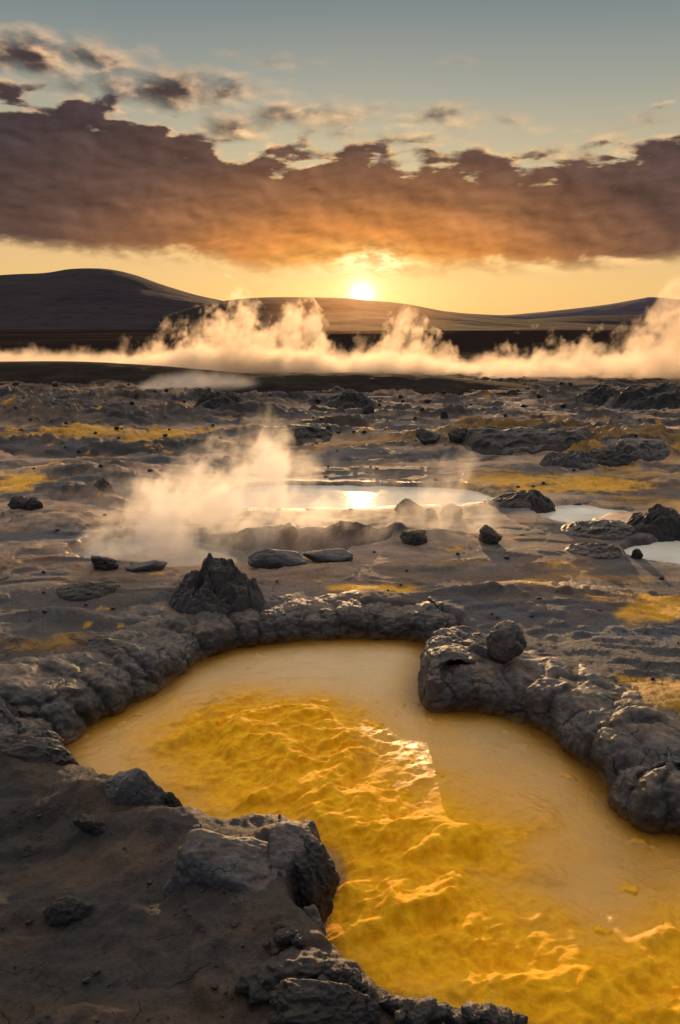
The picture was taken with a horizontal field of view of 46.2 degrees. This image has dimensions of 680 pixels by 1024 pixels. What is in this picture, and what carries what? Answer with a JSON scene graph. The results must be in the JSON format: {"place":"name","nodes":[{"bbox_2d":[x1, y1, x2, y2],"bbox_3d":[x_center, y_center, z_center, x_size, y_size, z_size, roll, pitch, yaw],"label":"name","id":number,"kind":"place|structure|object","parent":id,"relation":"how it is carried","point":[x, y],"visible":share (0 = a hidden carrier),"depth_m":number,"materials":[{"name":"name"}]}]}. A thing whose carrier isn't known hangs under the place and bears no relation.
{"place":"outdoors","nodes":[
{"label":"outdoors","id":0,"kind":"place"},
{"bbox_2d":[0,268,220,329],"bbox_3d":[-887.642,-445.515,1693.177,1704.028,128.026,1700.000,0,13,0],"label":"hill","id":1,"kind":"structure","parent":0,"point":[88,299],"depth_m":1221.43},
{"bbox_2d":[74,536,306,565],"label":"steaming pond water","id":2,"kind":"structure","parent":0,"point":[173,552],"depth_m":7.03,"materials":[{"name":"beige liquid"}]},
{"bbox_2d":[0,330,679,1023],"bbox_3d":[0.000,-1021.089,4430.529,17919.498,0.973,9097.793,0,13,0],"label":"ground","id":3,"kind":"structure","parent":0,"point":[630,634],"depth_m":7.09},
{"bbox_2d":[7,496,28,509],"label":"rock","id":4,"kind":"object","parent":3,"relation":"on","point":[16,502],"visible":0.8,"depth_m":8.02,"materials":[{"name":"grey stone"}]},
{"bbox_2d":[25,919,32,924],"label":"loose stone","id":5,"kind":"object","parent":3,"relation":"on","point":[29,921],"visible":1,"depth_m":2.50,"materials":[{"name":"grey stone"}]},
{"bbox_2d":[24,497,42,510],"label":"rock","id":6,"kind":"object","parent":3,"relation":"on","point":[32,503],"visible":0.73,"depth_m":8.02,"materials":[{"name":"black stone"}]},
{"bbox_2d":[0,733,79,765],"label":"boulder","id":7,"kind":"object","parent":3,"relation":"on","point":[26,748],"visible":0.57,"depth_m":3.37,"materials":[{"name":"grey stone"}]},
{"bbox_2d":[34,730,64,744],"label":"rock","id":8,"kind":"object","parent":3,"relation":"on","point":[47,734],"visible":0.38,"depth_m":3.59,"materials":[{"name":"grey stone"}]},
{"bbox_2d":[44,895,92,926],"bbox_3d":[-0.862,1.274,2.532,0.162,0.119,0.074,-4,14,-19],"label":"rock","id":9,"kind":"object","parent":3,"relation":"on","point":[64,910],"visible":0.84,"depth_m":2.51,"materials":[{"name":"grey stone"}]},
{"bbox_2d":[82,977,89,983],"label":"loose stone","id":10,"kind":"object","parent":3,"relation":"on","point":[85,980],"visible":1,"depth_m":2.29,"materials":[{"name":"grey stone"}]},
{"bbox_2d":[56,580,120,601],"bbox_3d":[-1.759,0.576,5.587,0.544,0.179,0.434,0,13,0],"label":"mound","id":11,"kind":"object","parent":3,"relation":"on","point":[83,591],"visible":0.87,"depth_m":5.49,"materials":[{"name":"grey stone"}]},
{"bbox_2d":[72,814,105,835],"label":"rock","id":12,"kind":"object","parent":3,"relation":"on","point":[93,824],"visible":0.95,"depth_m":2.91,"materials":[{"name":"grey stone"}]},
{"bbox_2d":[93,967,100,973],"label":"loose stone","id":13,"kind":"object","parent":3,"relation":"on","point":[96,970],"visible":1,"depth_m":2.32,"materials":[{"name":"grey stone"}]},
{"bbox_2d":[93,478,114,493],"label":"rock","id":14,"kind":"object","parent":3,"relation":"on","point":[103,484],"visible":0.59,"depth_m":8.83,"materials":[{"name":"grey stone"}]},
{"bbox_2d":[91,556,118,570],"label":"rock","id":15,"kind":"object","parent":3,"relation":"on","point":[103,563],"visible":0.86,"depth_m":6.18,"materials":[{"name":"black stone"}]},
{"bbox_2d":[0,361,258,384],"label":"ridge","id":16,"kind":"structure","parent":3,"relation":"on","point":[50,372],"depth_m":27.76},
{"bbox_2d":[103,767,166,805],"bbox_3d":[-0.834,1.101,3.118,0.330,0.244,0.126,0,13,0],"label":"rock","id":17,"kind":"object","parent":3,"relation":"on","point":[136,786],"visible":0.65,"depth_m":3.06,"materials":[{"name":"grey stone"}]},
{"bbox_2d":[124,560,166,571],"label":"flat rock","id":18,"kind":"object","parent":3,"relation":"on","point":[151,565],"visible":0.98,"depth_m":6.13,"materials":[{"name":"grey stone"}]},
{"bbox_2d":[165,792,182,807],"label":"rock","id":19,"kind":"object","parent":3,"relation":"on","point":[172,800],"visible":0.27,"depth_m":3.11,"materials":[{"name":"grey stone"}]},
{"bbox_2d":[211,982,217,989],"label":"loose stone","id":20,"kind":"object","parent":3,"relation":"on","point":[214,985],"visible":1,"depth_m":2.20,"materials":[{"name":"grey stone"}]},
{"bbox_2d":[168,552,265,614],"bbox_3d":[-0.844,0.610,5.446,0.792,0.701,0.634,0,13,0],"label":"mud cone","id":21,"kind":"object","parent":3,"relation":"on","point":[222,586],"visible":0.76,"depth_m":5.31,"materials":[{"name":"black stone"}]},
{"bbox_2d":[194,391,241,408],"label":"mound","id":22,"kind":"object","parent":3,"relation":"on","point":[211,400],"visible":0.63,"depth_m":16.16,"materials":[{"name":"grey stone"}]},
{"bbox_2d":[163,829,286,896],"bbox_3d":[-0.362,1.196,2.650,0.419,0.321,0.271,3,13,13],"label":"boulder","id":23,"kind":"object","parent":3,"relation":"on","point":[212,858],"visible":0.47,"depth_m":2.56,"materials":[{"name":"grey stone"}]},
{"bbox_2d":[0,590,460,745],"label":"mud bank","id":24,"kind":"structure","parent":3,"relation":"on","point":[69,698],"depth_m":4.76,"materials":[{"name":"grey stone"}]},
{"bbox_2d":[231,919,238,926],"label":"loose stone","id":25,"kind":"object","parent":3,"relation":"on","point":[234,923],"visible":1,"depth_m":2.38,"materials":[{"name":"grey stone"}]},
{"bbox_2d":[263,940,270,946],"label":"crust crumb","id":26,"kind":"object","parent":3,"relation":"on","point":[266,943],"visible":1,"depth_m":2.30,"materials":[{"name":"grey stone"}]},
{"bbox_2d":[269,946,279,955],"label":"crust crumb","id":27,"kind":"object","parent":3,"relation":"on","point":[274,951],"visible":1,"depth_m":2.28,"materials":[{"name":"grey stone"}]},
{"bbox_2d":[248,549,306,568],"bbox_3d":[-0.494,0.380,6.313,0.480,0.193,0.218,0,13,0],"label":"flat rock","id":28,"kind":"object","parent":3,"relation":"on","point":[269,558],"visible":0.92,"depth_m":6.24,"materials":[{"name":"grey stone"}]},
{"bbox_2d":[273,921,285,932],"bbox_3d":[-0.178,1.221,2.343,0.036,0.034,0.039,-5,14,-21],"label":"crust crumb","id":29,"kind":"object","parent":3,"relation":"on","point":[278,925],"visible":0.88,"depth_m":2.33,"materials":[{"name":"grey stone"}]},
{"bbox_2d":[234,944,329,1005],"bbox_3d":[-0.161,1.304,2.238,0.279,0.125,0.151,-5,14,-21],"label":"rock","id":30,"kind":"object","parent":3,"relation":"on","point":[256,985],"visible":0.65,"depth_m":2.20,"materials":[{"name":"grey stone"}]},
{"bbox_2d":[272,928,292,944],"bbox_3d":[-0.164,1.231,2.314,0.072,0.035,0.053,-1,0,-27],"label":"crust crumb","id":31,"kind":"object","parent":3,"relation":"on","point":[282,936],"visible":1,"depth_m":2.30,"materials":[{"name":"grey stone"}]},
{"bbox_2d":[286,927,299,936],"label":"crust crumb","id":32,"kind":"object","parent":3,"relation":"on","point":[294,931],"visible":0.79,"depth_m":2.32,"materials":[{"name":"grey stone"}]},
{"bbox_2d":[267,821,319,875],"bbox_3d":[-0.151,1.175,2.687,0.244,0.237,0.192,0,13,0],"label":"rock","id":33,"kind":"object","parent":3,"relation":"on","point":[285,842],"visible":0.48,"depth_m":2.65,"materials":[{"name":"grey stone"}]},
{"bbox_2d":[261,423,332,445],"bbox_3d":[-0.711,-1.232,12.918,1.396,0.375,1.117,0,13,0],"label":"mound","id":34,"kind":"object","parent":3,"relation":"on","point":[294,434],"visible":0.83,"depth_m":12.71,"materials":[{"name":"grey stone"}]},
{"bbox_2d":[291,933,304,947],"bbox_3d":[-0.123,1.242,2.305,0.043,0.037,0.042,14,17,-6],"label":"crust crumb","id":35,"kind":"object","parent":3,"relation":"on","point":[297,940],"visible":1,"depth_m":2.29,"materials":[{"name":"grey stone"}]},
{"bbox_2d":[302,904,325,935],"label":"rock","id":36,"kind":"object","parent":3,"relation":"on","point":[312,913],"visible":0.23,"depth_m":2.51,"materials":[{"name":"grey stone"}]},
{"bbox_2d":[290,834,340,923],"bbox_3d":[-0.117,1.247,2.680,0.208,0.307,0.178,-11,17,-41],"label":"boulder","id":37,"kind":"object","parent":3,"relation":"on","point":[315,878],"visible":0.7,"depth_m":2.63,"materials":[{"name":"grey stone"}]},
{"bbox_2d":[316,973,329,980],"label":"crust crumb","id":38,"kind":"object","parent":3,"relation":"on","point":[321,977],"visible":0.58,"depth_m":2.19,"materials":[{"name":"grey stone"}]},
{"bbox_2d":[319,951,328,959],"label":"crust crumb","id":39,"kind":"object","parent":3,"relation":"on","point":[323,955],"visible":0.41,"depth_m":2.26,"materials":[{"name":"grey stone"}]},
{"bbox_2d":[268,978,379,1023],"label":"boulder","id":40,"kind":"object","parent":3,"relation":"on","point":[301,1001],"visible":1,"depth_m":2.07,"materials":[{"name":"grey stone"}]},
{"bbox_2d":[302,549,352,562],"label":"flat rock","id":41,"kind":"object","parent":3,"relation":"on","point":[332,555],"visible":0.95,"depth_m":6.37,"materials":[{"name":"grey stone"}]},
{"bbox_2d":[323,959,337,970],"bbox_3d":[-0.025,1.277,2.227,0.056,0.052,0.060,12,27,4],"label":"crust crumb","id":42,"kind":"object","parent":3,"relation":"on","point":[328,963],"visible":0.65,"depth_m":2.22,"materials":[{"name":"grey stone"}]},
{"bbox_2d":[323,961,352,982],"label":"rock","id":43,"kind":"object","parent":3,"relation":"on","point":[339,972],"visible":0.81,"depth_m":2.19,"materials":[{"name":"grey stone"}]},
{"bbox_2d":[324,390,375,408],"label":"mound","id":44,"kind":"object","parent":3,"relation":"on","point":[349,399],"visible":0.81,"depth_m":17.93,"materials":[{"name":"grey stone"}]},
{"bbox_2d":[346,968,362,990],"bbox_3d":[0.034,1.287,2.193,0.057,0.049,0.077,-19,5,-13],"label":"crust crumb","id":45,"kind":"object","parent":3,"relation":"on","point":[355,979],"visible":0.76,"depth_m":2.17,"materials":[{"name":"grey stone"}]},
{"bbox_2d":[194,372,529,395],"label":"ridge","id":46,"kind":"structure","parent":3,"relation":"on","point":[373,382],"depth_m":23.34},
{"bbox_2d":[358,980,367,991],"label":"crust crumb","id":47,"kind":"object","parent":3,"relation":"on","point":[364,986],"visible":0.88,"depth_m":2.17,"materials":[{"name":"grey stone"}]},
{"bbox_2d":[363,405,374,413],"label":"rock","id":48,"kind":"object","parent":3,"relation":"on","point":[367,409],"visible":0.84,"depth_m":15.93,"materials":[{"name":"grey stone"}]},
{"bbox_2d":[363,988,374,998],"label":"crust crumb","id":49,"kind":"object","parent":3,"relation":"on","point":[370,992],"visible":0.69,"depth_m":2.17,"materials":[{"name":"grey stone"}]},
{"bbox_2d":[379,994,391,1010],"bbox_3d":[0.128,1.336,2.170,0.040,0.031,0.041,-16,21,-43],"label":"crust crumb","id":50,"kind":"object","parent":3,"relation":"on","point":[384,1001],"visible":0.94,"depth_m":2.16,"materials":[{"name":"grey stone"}]},
{"bbox_2d":[388,995,404,1016],"bbox_3d":[0.158,1.339,2.163,0.059,0.058,0.052,2,13,7],"label":"crust crumb","id":51,"kind":"object","parent":3,"relation":"on","point":[395,1000],"visible":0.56,"depth_m":2.15,"materials":[{"name":"grey stone"}]},
{"bbox_2d":[394,1007,409,1023],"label":"crust crumb","id":52,"kind":"object","parent":3,"relation":"on","point":[400,1016],"visible":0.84,"depth_m":2.09,"materials":[{"name":"grey stone"}]},
{"bbox_2d":[398,997,418,1011],"bbox_3d":[0.187,1.322,2.121,0.063,0.055,0.060,13,5,1],"label":"crust crumb","id":53,"kind":"object","parent":3,"relation":"on","point":[407,1004],"visible":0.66,"depth_m":2.11,"materials":[{"name":"grey stone"}]},
{"bbox_2d":[394,498,424,513],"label":"rock","id":54,"kind":"object","parent":3,"relation":"on","point":[406,505],"visible":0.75,"depth_m":8.10,"materials":[{"name":"beige stone"}]},
{"bbox_2d":[399,529,427,545],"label":"rock","id":55,"kind":"object","parent":3,"relation":"on","point":[416,537],"visible":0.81,"depth_m":6.76,"materials":[{"name":"grey stone"}]},
{"bbox_2d":[407,1010,427,1023],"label":"crust crumb","id":56,"kind":"object","parent":3,"relation":"on","point":[413,1017],"visible":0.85,"depth_m":2.07,"materials":[{"name":"grey stone"}]},
{"bbox_2d":[413,995,436,1023],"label":"crust crumb","id":57,"kind":"object","parent":3,"relation":"on","point":[425,1007],"visible":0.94,"depth_m":2.09,"materials":[{"name":"grey stone"}]},
{"bbox_2d":[416,428,440,444],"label":"rock","id":58,"kind":"object","parent":3,"relation":"on","point":[425,437],"visible":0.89,"depth_m":11.79,"materials":[{"name":"grey stone"}]},
{"bbox_2d":[421,508,437,518],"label":"rock","id":59,"kind":"object","parent":3,"relation":"on","point":[430,513],"visible":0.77,"depth_m":7.95,"materials":[{"name":"beige stone"}]},
{"bbox_2d":[431,1001,451,1023],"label":"crust crumb","id":60,"kind":"object","parent":3,"relation":"on","point":[442,1014],"visible":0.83,"depth_m":2.09,"materials":[{"name":"grey stone"}]},
{"bbox_2d":[440,410,447,418],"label":"rock","id":61,"kind":"object","parent":3,"relation":"on","point":[443,415],"visible":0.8,"depth_m":15.06,"materials":[{"name":"black stone"}]},
{"bbox_2d":[447,1006,454,1023],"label":"crust crumb","id":62,"kind":"object","parent":3,"relation":"on","point":[452,1010],"visible":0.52,"depth_m":2.10,"materials":[{"name":"grey stone"}]},
{"bbox_2d":[440,503,462,518],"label":"rock","id":63,"kind":"object","parent":3,"relation":"on","point":[452,511],"visible":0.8,"depth_m":7.98,"materials":[{"name":"beige stone"}]},
{"bbox_2d":[448,428,467,442],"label":"rock","id":64,"kind":"object","parent":3,"relation":"on","point":[456,435],"visible":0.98,"depth_m":11.72,"materials":[{"name":"grey stone"}]},
{"bbox_2d":[450,1009,467,1023],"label":"crust crumb","id":65,"kind":"object","parent":3,"relation":"on","point":[457,1017],"visible":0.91,"depth_m":2.08,"materials":[{"name":"grey stone"}]},
{"bbox_2d":[460,1001,481,1023],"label":"crust crumb","id":66,"kind":"object","parent":3,"relation":"on","point":[469,1010],"visible":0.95,"depth_m":2.09,"materials":[{"name":"grey stone"}]},
{"bbox_2d":[478,1001,501,1023],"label":"crust crumb","id":67,"kind":"object","parent":3,"relation":"on","point":[488,1012],"visible":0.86,"depth_m":2.09,"materials":[{"name":"grey stone"}]},
{"bbox_2d":[478,524,502,544],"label":"rock","id":68,"kind":"object","parent":3,"relation":"on","point":[489,535],"visible":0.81,"depth_m":6.89,"materials":[{"name":"grey stone"}]},
{"bbox_2d":[495,1005,512,1023],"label":"crust crumb","id":69,"kind":"object","parent":3,"relation":"on","point":[505,1013],"visible":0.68,"depth_m":2.11,"materials":[{"name":"grey stone"}]},
{"bbox_2d":[512,1012,527,1023],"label":"crust crumb","id":70,"kind":"object","parent":3,"relation":"on","point":[519,1018],"visible":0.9,"depth_m":2.10,"materials":[{"name":"grey stone"}]},
{"bbox_2d":[488,489,555,513],"bbox_3d":[1.987,-0.032,8.591,0.946,0.432,0.756,0,13,0],"label":"mound","id":71,"kind":"object","parent":3,"relation":"on","point":[537,501],"visible":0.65,"depth_m":8.44,"materials":[{"name":"grey stone"}]},
{"bbox_2d":[460,426,588,455],"bbox_3d":[2.691,-1.058,11.862,2.222,0.431,1.776,0,13,0],"label":"mound","id":72,"kind":"object","parent":3,"relation":"on","point":[492,440],"visible":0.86,"depth_m":11.46,"materials":[{"name":"grey stone"}]},
{"bbox_2d":[418,625,679,834],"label":"mud bank","id":73,"kind":"structure","parent":3,"relation":"on","point":[629,755],"depth_m":3.94,"materials":[{"name":"grey stone"}]},
{"bbox_2d":[444,632,485,645],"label":"mound","id":74,"kind":"object","parent":73,"relation":"on","point":[479,638],"visible":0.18,"depth_m":4.75,"materials":[{"name":"grey stone"}]},
{"bbox_2d":[485,620,526,663],"bbox_3d":[0.926,0.732,4.431,0.228,0.248,0.167,6,14,26],"label":"boulder","id":75,"kind":"object","parent":73,"relation":"on","point":[506,641],"visible":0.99,"depth_m":4.38,"materials":[{"name":"grey stone"}]},
{"bbox_2d":[539,449,598,469],"bbox_3d":[3.016,-0.656,10.556,0.915,0.365,0.732,0,13,0],"label":"mound","id":76,"kind":"object","parent":3,"relation":"on","point":[580,459],"visible":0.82,"depth_m":10.35,"materials":[{"name":"grey stone"}]},
{"bbox_2d":[564,542,621,558],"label":"mound","id":77,"kind":"object","parent":3,"relation":"on","point":[600,550],"visible":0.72,"depth_m":6.57,"materials":[{"name":"grey stone"}]},
{"bbox_2d":[576,383,620,405],"bbox_3d":[6.462,-2.876,19.744,1.427,0.619,1.141,0,13,0],"label":"mound","id":78,"kind":"object","parent":3,"relation":"on","point":[600,394],"visible":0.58,"depth_m":19.48,"materials":[{"name":"grey stone"}]},
{"bbox_2d":[559,519,637,539],"bbox_3d":[2.381,0.174,7.400,0.840,0.210,0.669,0,13,0],"label":"mound","id":79,"kind":"object","parent":3,"relation":"on","point":[603,529],"visible":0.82,"depth_m":7.25,"materials":[{"name":"grey stone"}]},
{"bbox_2d":[589,448,632,466],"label":"mound","id":80,"kind":"object","parent":3,"relation":"on","point":[614,458],"visible":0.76,"depth_m":10.87,"materials":[{"name":"grey stone"}]},
{"bbox_2d":[602,436,670,461],"bbox_3d":[4.157,-0.855,11.226,1.108,0.374,0.886,0,13,0],"label":"mound","id":81,"kind":"object","parent":3,"relation":"on","point":[637,448],"visible":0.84,"depth_m":11.04,"materials":[{"name":"grey stone"}]},
{"bbox_2d":[631,548,642,558],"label":"rock","id":82,"kind":"object","parent":3,"relation":"on","point":[636,553],"visible":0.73,"depth_m":6.54,"materials":[{"name":"black stone"}]},
{"bbox_2d":[602,383,679,409],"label":"mound","id":83,"kind":"object","parent":3,"relation":"on","point":[657,397],"visible":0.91,"depth_m":18.32,"materials":[{"name":"grey stone"}]},
{"bbox_2d":[626,503,679,541],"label":"mound","id":84,"kind":"object","parent":3,"relation":"on","point":[660,522],"visible":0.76,"depth_m":7.33,"materials":[{"name":"grey stone"}]},
{"bbox_2d":[0,0,679,314],"label":"sky","id":85,"kind":"structure","parent":0,"point":[488,157],"materials":[{"name":"orange"}]},
{"bbox_2d":[224,485,493,508],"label":"pond water","id":86,"kind":"structure","parent":0,"point":[297,496],"depth_m":9.22,"materials":[{"name":"white liquid"}]},
{"bbox_2d":[65,638,679,998],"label":"pool water","id":87,"kind":"structure","parent":0,"point":[584,855],"depth_m":3.71,"materials":[{"name":"yellow liquid"}]},
{"bbox_2d":[138,691,679,1023],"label":"sulfur foam","id":88,"kind":"object","parent":87,"relation":"on","point":[416,911],"visible":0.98,"depth_m":2.88,"materials":[{"name":"liquid"}]},
{"bbox_2d":[162,297,679,330],"bbox_3d":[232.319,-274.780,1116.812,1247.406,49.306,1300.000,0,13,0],"label":"hill","id":89,"kind":"structure","parent":0,"point":[296,314],"depth_m":805.08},
{"bbox_2d":[447,297,679,319],"bbox_3d":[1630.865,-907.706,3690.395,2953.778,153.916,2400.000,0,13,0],"label":"hill","id":90,"kind":"structure","parent":0,"point":[651,305],"depth_m":3181.55,"materials":[{"name":"brown soil"}]},
{"bbox_2d":[538,505,627,521],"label":"pond water","id":91,"kind":"structure","parent":0,"point":[569,513],"depth_m":8.38,"materials":[{"name":"grey liquid"}]},
{"bbox_2d":[526,313,679,325],"bbox_3d":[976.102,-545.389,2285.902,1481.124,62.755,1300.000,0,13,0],"label":"hill","id":92,"kind":"structure","parent":0,"point":[669,319],"depth_m":2082.94,"materials":[{"name":"brown soil"}]},
{"bbox_2d":[624,540,679,563],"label":"pond water","id":93,"kind":"structure","parent":0,"point":[664,551],"depth_m":6.95,"materials":[{"name":"grey liquid"}]}
]}

